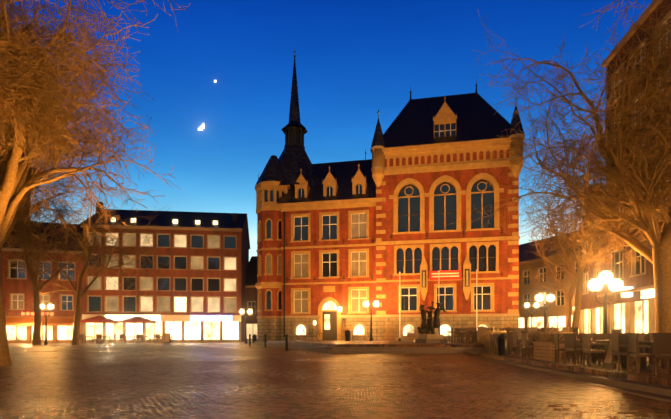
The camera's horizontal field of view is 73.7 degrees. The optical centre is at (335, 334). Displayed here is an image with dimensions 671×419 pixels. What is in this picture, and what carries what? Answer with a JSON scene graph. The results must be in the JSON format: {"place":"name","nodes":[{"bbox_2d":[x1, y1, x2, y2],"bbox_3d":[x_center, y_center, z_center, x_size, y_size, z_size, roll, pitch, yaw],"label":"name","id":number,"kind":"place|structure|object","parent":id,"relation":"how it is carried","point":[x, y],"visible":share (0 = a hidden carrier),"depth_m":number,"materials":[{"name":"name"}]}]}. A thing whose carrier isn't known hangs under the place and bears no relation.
{"place":"outdoors","nodes":[
{"label":"outdoors","id":0,"kind":"place"},
{"bbox_2d":[0,124,30,289],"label":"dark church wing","id":1,"kind":"structure","parent":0,"point":[25,204],"depth_m":47.14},
{"bbox_2d":[2,221,81,342],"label":"building","id":2,"kind":"structure","parent":0,"point":[18,289],"depth_m":48.35,"materials":[{"name":"brick"}]},
{"bbox_2d":[80,201,249,342],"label":"modern brick building","id":3,"kind":"structure","parent":0,"point":[198,296],"depth_m":50.74,"materials":[{"name":"brick"}]},
{"bbox_2d":[0,0,652,260],"label":"sky","id":4,"kind":"structure","parent":0,"point":[354,59],"materials":[{"name":"blue"}]},
{"bbox_2d":[0,343,670,418],"bbox_3d":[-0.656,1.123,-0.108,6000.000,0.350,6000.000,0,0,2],"label":"town square pavement","id":5,"kind":"structure","parent":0,"point":[152,381],"depth_m":10.34,"materials":[{"name":"stone"}]},
{"bbox_2d":[41,309,51,344],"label":"lamp","id":6,"kind":"object","parent":5,"relation":"on","point":[45,342],"visible":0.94,"depth_m":40.60,"materials":[{"name":"black metal"}]},
{"bbox_2d":[0,11,110,253],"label":"tree","id":7,"kind":"object","parent":5,"relation":"on","point":[15,219],"visible":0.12,"depth_m":21.54,"materials":[{"name":"brown plant"}]},
{"bbox_2d":[0,199,140,344],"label":"tree","id":8,"kind":"object","parent":5,"relation":"on","point":[35,275],"visible":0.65,"depth_m":39.10,"materials":[{"name":"brown plant"}]},
{"bbox_2d":[79,334,85,343],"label":"cafe chair","id":9,"kind":"object","parent":5,"relation":"on","point":[81,336],"visible":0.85,"depth_m":45.24,"materials":[{"name":"wood"}]},
{"bbox_2d":[0,0,179,365],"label":"tree","id":10,"kind":"object","parent":5,"relation":"on","point":[15,186],"visible":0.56,"depth_m":16.58,"materials":[{"name":"brown plant"}]},
{"bbox_2d":[5,176,178,344],"bbox_3d":[-21.895,-5.780,39.537,13.159,14.056,13.732,0,0,-42],"label":"tree","id":11,"kind":"object","parent":5,"relation":"on","point":[79,293],"visible":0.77,"depth_m":39.70,"materials":[{"name":"brown plant"}]},
{"bbox_2d":[0,0,190,180],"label":"tree","id":12,"kind":"object","parent":5,"relation":"on","point":[22,79],"visible":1,"depth_m":11.65,"materials":[{"name":"brown plant"}]},
{"bbox_2d":[80,316,117,322],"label":"parasol","id":13,"kind":"object","parent":5,"relation":"on","point":[99,319],"visible":0.92,"depth_m":46.01,"materials":[{"name":"red fabric"}]},
{"bbox_2d":[96,334,103,343],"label":"cafe chair","id":14,"kind":"object","parent":5,"relation":"on","point":[99,336],"visible":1,"depth_m":45.50,"materials":[{"name":"wood"}]},
{"bbox_2d":[119,334,126,343],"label":"cafe chair","id":15,"kind":"object","parent":5,"relation":"on","point":[121,337],"visible":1,"depth_m":45.73,"materials":[{"name":"wood"}]},
{"bbox_2d":[119,316,155,342],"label":"parasol","id":16,"kind":"object","parent":5,"relation":"on","point":[137,319],"visible":0.9,"depth_m":46.44,"materials":[{"name":"red fabric"}]},
{"bbox_2d":[137,334,143,343],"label":"cafe chair","id":17,"kind":"object","parent":5,"relation":"on","point":[139,336],"visible":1,"depth_m":45.98,"materials":[{"name":"wood"}]},
{"bbox_2d":[155,334,161,342],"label":"cafe chair","id":18,"kind":"object","parent":5,"relation":"on","point":[157,336],"visible":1,"depth_m":46.33,"materials":[{"name":"wood"}]},
{"bbox_2d":[164,333,170,342],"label":"menu board","id":19,"kind":"object","parent":5,"relation":"on","point":[167,338],"visible":1,"depth_m":46.48,"materials":[{"name":"brown wood"}]},
{"bbox_2d":[241,314,250,343],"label":"street lamp","id":20,"kind":"object","parent":5,"relation":"on","point":[245,330],"visible":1,"depth_m":45.60,"materials":[{"name":"black metal"}]},
{"bbox_2d":[245,256,256,339],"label":"house","id":21,"kind":"structure","parent":5,"relation":"on","point":[251,294],"depth_m":57.11,"materials":[{"name":"stone"}]},
{"bbox_2d":[252,334,256,342],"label":"litter bin","id":22,"kind":"object","parent":5,"relation":"on","point":[254,337],"visible":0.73,"depth_m":43.95,"materials":[{"name":"black metal"}]},
{"bbox_2d":[264,334,266,347],"bbox_3d":[-4.949,0.488,31.528,0.166,1.020,0.166,0,0,-21],"label":"bollard","id":23,"kind":"object","parent":5,"relation":"on","point":[265,345],"visible":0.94,"depth_m":31.46,"materials":[{"name":"black metal"}]},
{"bbox_2d":[285,334,287,350],"bbox_3d":[-2.893,0.512,26.467,0.166,1.020,0.166,0,0,-21],"label":"bollard","id":24,"kind":"object","parent":5,"relation":"on","point":[286,342],"visible":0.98,"depth_m":26.41,"materials":[{"name":"black metal"}]},
{"bbox_2d":[242,339,521,353],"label":"rathaus platform steps","id":25,"kind":"structure","parent":5,"relation":"on","point":[366,347],"depth_m":24.54,"materials":[{"name":"grey stone"}]},
{"bbox_2d":[399,272,400,340],"bbox_3d":[5.235,-2.272,36.393,0.166,5.640,0.166,0,0,-21],"label":"flag pole","id":26,"kind":"object","parent":25,"relation":"on","point":[399,307],"visible":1,"depth_m":36.37,"materials":[{"name":"white metal"}]},
{"bbox_2d":[413,301,447,342],"bbox_3d":[6.189,-0.792,29.207,2.125,2.680,2.125,0,0,2],"label":"bronze sculpture group","id":27,"kind":"object","parent":25,"relation":"on","point":[429,323],"visible":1,"depth_m":28.93,"materials":[{"name":"metal"}]},
{"bbox_2d":[255,51,524,340],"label":"town hall","id":28,"kind":"structure","parent":5,"relation":"on","point":[337,242],"depth_m":39.83,"materials":[{"name":"brick"}]},
{"bbox_2d":[345,329,350,340],"bbox_3d":[1.006,0.073,36.859,0.500,0.950,0.500,0,0,2],"label":"litter bin","id":29,"kind":"object","parent":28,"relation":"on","point":[347,334],"visible":1,"depth_m":36.68,"materials":[{"name":"black metal"}]},
{"bbox_2d":[365,306,376,340],"bbox_3d":[2.967,-0.882,37.203,1.024,2.860,0.343,0,0,2],"label":"street lamp","id":30,"kind":"object","parent":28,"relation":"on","point":[371,339],"visible":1,"depth_m":37.15,"materials":[{"name":"black metal"}]},
{"bbox_2d":[451,328,459,342],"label":"cafe chair","id":31,"kind":"object","parent":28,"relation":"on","point":[452,335],"visible":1,"depth_m":28.91,"materials":[{"name":"wood"}]},
{"bbox_2d":[454,328,458,341],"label":"cafe chair","id":32,"kind":"object","parent":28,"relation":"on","point":[456,329],"visible":0.4,"depth_m":30.68,"materials":[{"name":"wicker"}]},
{"bbox_2d":[459,328,466,341],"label":"cafe chair","id":33,"kind":"object","parent":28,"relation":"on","point":[463,329],"visible":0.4,"depth_m":30.11,"materials":[{"name":"wicker"}]},
{"bbox_2d":[460,331,473,342],"bbox_3d":[8.588,0.168,29.138,0.800,0.760,0.800,0,0,8],"label":"cafe table","id":34,"kind":"object","parent":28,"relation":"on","point":[462,332],"visible":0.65,"depth_m":28.85,"materials":[{"name":"wood"}]},
{"bbox_2d":[467,327,475,342],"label":"cafe chair","id":35,"kind":"object","parent":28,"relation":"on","point":[471,329],"visible":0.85,"depth_m":27.63,"materials":[{"name":"wood"}]},
{"bbox_2d":[469,331,483,343],"bbox_3d":[8.416,0.168,26.642,0.800,0.760,0.800,0,0,2],"label":"cafe table","id":36,"kind":"object","parent":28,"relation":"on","point":[472,337],"visible":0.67,"depth_m":26.32,"materials":[{"name":"wood"}]},
{"bbox_2d":[476,270,477,339],"bbox_3d":[11.111,-2.272,35.182,0.166,5.640,0.166,0,0,24],"label":"flag pole","id":37,"kind":"object","parent":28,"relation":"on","point":[476,301],"visible":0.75,"depth_m":35.16,"materials":[{"name":"white metal"}]},
{"bbox_2d":[466,316,490,337],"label":"potted plant","id":38,"kind":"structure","parent":28,"relation":"on","point":[478,325],"depth_m":35.90,"materials":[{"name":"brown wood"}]},
{"bbox_2d":[475,327,486,343],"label":"cafe chair","id":39,"kind":"object","parent":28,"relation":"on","point":[481,330],"visible":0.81,"depth_m":25.60,"materials":[{"name":"wood"}]},
{"bbox_2d":[495,316,526,327],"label":"potted plant","id":40,"kind":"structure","parent":28,"relation":"on","point":[509,325],"depth_m":35.20,"materials":[{"name":"plant"}]},
{"bbox_2d":[507,327,517,333],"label":"cafe chair","id":41,"kind":"object","parent":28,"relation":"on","point":[508,330],"visible":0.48,"depth_m":26.94,"materials":[{"name":"wicker"}]},
{"bbox_2d":[515,328,524,333],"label":"cafe chair","id":42,"kind":"object","parent":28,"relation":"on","point":[519,329],"visible":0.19,"depth_m":28.13,"materials":[{"name":"wicker"}]},
{"bbox_2d":[525,327,537,333],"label":"cafe chair","id":43,"kind":"object","parent":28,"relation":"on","point":[532,330],"visible":0.44,"depth_m":26.14,"materials":[{"name":"wicker"}]},
{"bbox_2d":[562,327,571,331],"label":"cafe chair","id":44,"kind":"object","parent":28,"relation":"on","point":[566,328],"visible":0.17,"depth_m":25.76,"materials":[{"name":"wicker"}]},
{"bbox_2d":[572,327,578,336],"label":"cafe chair","id":45,"kind":"object","parent":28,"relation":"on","point":[575,330],"visible":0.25,"depth_m":26.63,"materials":[{"name":"wicker"}]},
{"bbox_2d":[526,307,537,326],"bbox_3d":[17.500,-0.932,39.887,1.040,2.960,0.320,0,0,2],"label":"street lamp","id":46,"kind":"object","parent":5,"relation":"on","point":[531,315],"depth_m":39.85,"materials":[{"name":"black metal"}]},
{"bbox_2d":[538,301,551,326],"bbox_3d":[15.186,-0.932,32.450,1.036,2.960,0.319,0,0,2],"label":"terrace lamp","id":47,"kind":"object","parent":5,"relation":"on","point":[544,308],"depth_m":32.41,"materials":[{"name":"black metal"}]},
{"bbox_2d":[521,225,578,326],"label":"street tree","id":48,"kind":"object","parent":5,"relation":"on","point":[568,297],"visible":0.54,"depth_m":40.61,"materials":[{"name":"brown plant"}]},
{"bbox_2d":[466,352,670,402],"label":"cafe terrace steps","id":49,"kind":"structure","parent":5,"relation":"on","point":[645,383],"depth_m":11.36,"materials":[{"name":"grey stone"}]},
{"bbox_2d":[483,329,501,351],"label":"planter terrace","id":50,"kind":"structure","parent":49,"relation":"on","point":[487,344],"depth_m":23.50,"materials":[{"name":"brown wood"}]},
{"bbox_2d":[490,334,494,353],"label":"chair","id":51,"kind":"object","parent":49,"relation":"on","point":[492,340],"visible":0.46,"depth_m":21.72,"materials":[{"name":"wood"}]},
{"bbox_2d":[495,334,499,353],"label":"chair","id":52,"kind":"object","parent":49,"relation":"on","point":[496,335],"visible":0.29,"depth_m":21.12,"materials":[{"name":"wood"}]},
{"bbox_2d":[497,334,506,354],"bbox_3d":[7.530,0.463,20.165,0.500,0.950,0.500,0,0,2],"label":"litter bin","id":53,"kind":"object","parent":49,"relation":"on","point":[502,343],"visible":0.9,"depth_m":19.98,"materials":[{"name":"black metal"}]},
{"bbox_2d":[505,334,519,354],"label":"cafe chair","id":54,"kind":"object","parent":49,"relation":"on","point":[515,347],"visible":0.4,"depth_m":20.43,"materials":[{"name":"wood"}]},
{"bbox_2d":[507,334,523,355],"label":"chair","id":55,"kind":"object","parent":49,"relation":"on","point":[509,338],"visible":0.52,"depth_m":19.35,"materials":[{"name":"wood"}]},
{"bbox_2d":[513,334,528,356],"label":"chair","id":56,"kind":"object","parent":49,"relation":"on","point":[515,340],"visible":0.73,"depth_m":18.48,"materials":[{"name":"wood"}]},
{"bbox_2d":[521,333,538,357],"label":"chair","id":57,"kind":"object","parent":49,"relation":"on","point":[523,341],"visible":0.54,"depth_m":17.47,"materials":[{"name":"wood"}]},
{"bbox_2d":[529,334,533,356],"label":"cafe chair","id":58,"kind":"object","parent":49,"relation":"on","point":[531,337],"visible":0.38,"depth_m":18.41,"materials":[{"name":"wood"}]},
{"bbox_2d":[526,334,537,355],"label":"cafe chair","id":59,"kind":"object","parent":49,"relation":"on","point":[535,339],"visible":0.29,"depth_m":19.68,"materials":[{"name":"wood"}]},
{"bbox_2d":[529,325,566,360],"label":"planter terrace","id":60,"kind":"structure","parent":49,"relation":"on","point":[544,349],"depth_m":15.97,"materials":[{"name":"brown wood"}]},
{"bbox_2d":[449,0,670,354],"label":"tree","id":61,"kind":"object","parent":49,"relation":"on","point":[646,207],"visible":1,"depth_m":17.48,"materials":[{"name":"brown plant"}]},
{"bbox_2d":[554,333,573,362],"bbox_3d":[7.678,0.453,15.035,0.495,0.970,0.580,0,0,15],"label":"chair","id":62,"kind":"object","parent":49,"relation":"on","point":[557,342],"visible":0.79,"depth_m":14.85,"materials":[{"name":"wood"}]},
{"bbox_2d":[559,333,579,358],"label":"cafe chair","id":63,"kind":"object","parent":49,"relation":"on","point":[562,337],"visible":0.12,"depth_m":17.19,"materials":[{"name":"wood"}]},
{"bbox_2d":[564,333,587,364],"bbox_3d":[7.596,0.453,14.103,0.495,0.970,0.580,0,0,-7],"label":"chair","id":64,"kind":"object","parent":49,"relation":"on","point":[569,340],"visible":0.75,"depth_m":14.02,"materials":[{"name":"wood"}]},
{"bbox_2d":[563,339,591,360],"bbox_3d":[8.824,0.558,16.223,0.800,0.760,0.800,0,0,-3],"label":"cafe table","id":65,"kind":"object","parent":49,"relation":"on","point":[577,340],"visible":0.19,"depth_m":15.85,"materials":[{"name":"wood"}]},
{"bbox_2d":[579,333,604,364],"bbox_3d":[8.053,0.453,14.046,0.495,0.970,0.580,0,0,0],"label":"cafe chair","id":66,"kind":"object","parent":49,"relation":"on","point":[581,341],"visible":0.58,"depth_m":14.21,"materials":[{"name":"wood"}]},
{"bbox_2d":[582,333,607,366],"bbox_3d":[7.619,0.453,13.161,0.495,0.970,0.580,0,0,10],"label":"chair","id":67,"kind":"object","parent":49,"relation":"on","point":[586,343],"visible":0.85,"depth_m":13.07,"materials":[{"name":"wood"}]},
{"bbox_2d":[591,333,609,361],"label":"cafe chair","id":68,"kind":"object","parent":49,"relation":"on","point":[600,336],"visible":0.31,"depth_m":14.95,"materials":[{"name":"wood"}]},
{"bbox_2d":[593,283,617,332],"bbox_3d":[11.919,-0.662,19.739,1.192,3.200,0.318,0,0,-15],"label":"terrace lamp","id":69,"kind":"object","parent":49,"relation":"on","point":[605,302],"depth_m":19.70,"materials":[{"name":"black metal"}]},
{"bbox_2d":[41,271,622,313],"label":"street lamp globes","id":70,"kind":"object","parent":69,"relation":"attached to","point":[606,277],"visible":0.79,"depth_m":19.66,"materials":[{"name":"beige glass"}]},
{"bbox_2d":[602,329,625,368],"bbox_3d":[7.703,0.398,12.257,0.500,1.080,0.640,0,0,12],"label":"terrace menu board","id":71,"kind":"object","parent":49,"relation":"on","point":[607,363],"depth_m":12.32,"materials":[{"name":"brown wood"}]},
{"bbox_2d":[596,340,633,363],"bbox_3d":[8.753,0.558,13.977,0.800,0.760,0.800,0,0,2],"label":"cafe table","id":72,"kind":"object","parent":49,"relation":"on","point":[602,341],"visible":0.25,"depth_m":14.11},
{"bbox_2d":[611,333,639,371],"bbox_3d":[7.486,0.453,11.562,0.495,0.970,0.580,0,0,15],"label":"chair","id":73,"kind":"object","parent":49,"relation":"on","point":[615,342],"visible":0.73,"depth_m":11.50,"materials":[{"name":"wood"}]},
{"bbox_2d":[614,333,644,369],"bbox_3d":[7.816,0.453,11.945,0.495,0.970,0.580,0,0,-5],"label":"cafe chair","id":74,"kind":"object","parent":49,"relation":"on","point":[624,338],"visible":0.4,"depth_m":11.74,"materials":[{"name":"wood"}]},
{"bbox_2d":[633,333,648,367],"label":"cafe chair","id":75,"kind":"object","parent":49,"relation":"on","point":[641,336],"visible":0.27,"depth_m":12.85,"materials":[{"name":"wood"}]},
{"bbox_2d":[627,333,659,373],"bbox_3d":[7.445,0.453,10.822,0.495,0.970,0.580,0,0,15],"label":"chair","id":76,"kind":"object","parent":49,"relation":"on","point":[633,345],"visible":0.88,"depth_m":10.80,"materials":[{"name":"wood"}]},
{"bbox_2d":[638,341,664,369],"bbox_3d":[8.616,0.558,11.948,0.800,0.760,0.800,0,0,5],"label":"cafe table","id":77,"kind":"object","parent":49,"relation":"on","point":[651,344],"visible":0.35,"depth_m":11.78,"materials":[{"name":"wood"}]},
{"bbox_2d":[646,333,666,364],"bbox_3d":[9.861,0.453,13.896,0.495,0.970,0.580,0,0,3],"label":"cafe chair","id":78,"kind":"object","parent":49,"relation":"on","point":[649,337],"visible":0.04,"depth_m":13.69,"materials":[{"name":"wood"}]},
{"bbox_2d":[652,333,670,375],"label":"chair","id":79,"kind":"object","parent":49,"relation":"on","point":[661,343],"visible":1,"depth_m":9.98,"materials":[{"name":"wood"}]},
{"bbox_2d":[500,117,667,337],"bbox_3d":[15.489,-6.503,27.722,7.099,14.703,8.438,0,0,-18],"label":"tree","id":80,"kind":"object","parent":5,"relation":"on","point":[577,305],"visible":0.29,"depth_m":28.66,"materials":[{"name":"brown plant"}]},
{"bbox_2d":[597,0,670,332],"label":"shop building","id":81,"kind":"structure","parent":5,"relation":"on","point":[631,309],"depth_m":27.97,"materials":[{"name":"brick"}]},
{"bbox_2d":[519,231,578,333],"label":"building","id":82,"kind":"structure","parent":0,"point":[556,312],"depth_m":51.68,"materials":[{"name":"stone"}]},
{"bbox_2d":[542,322,576,333],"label":"planter terrace","id":83,"kind":"structure","parent":0,"point":[559,329],"depth_m":24.78,"materials":[{"name":"plant"}]},
{"bbox_2d":[577,183,605,333],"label":"building","id":84,"kind":"structure","parent":0,"point":[591,321],"depth_m":33.50,"materials":[{"name":"stone"}]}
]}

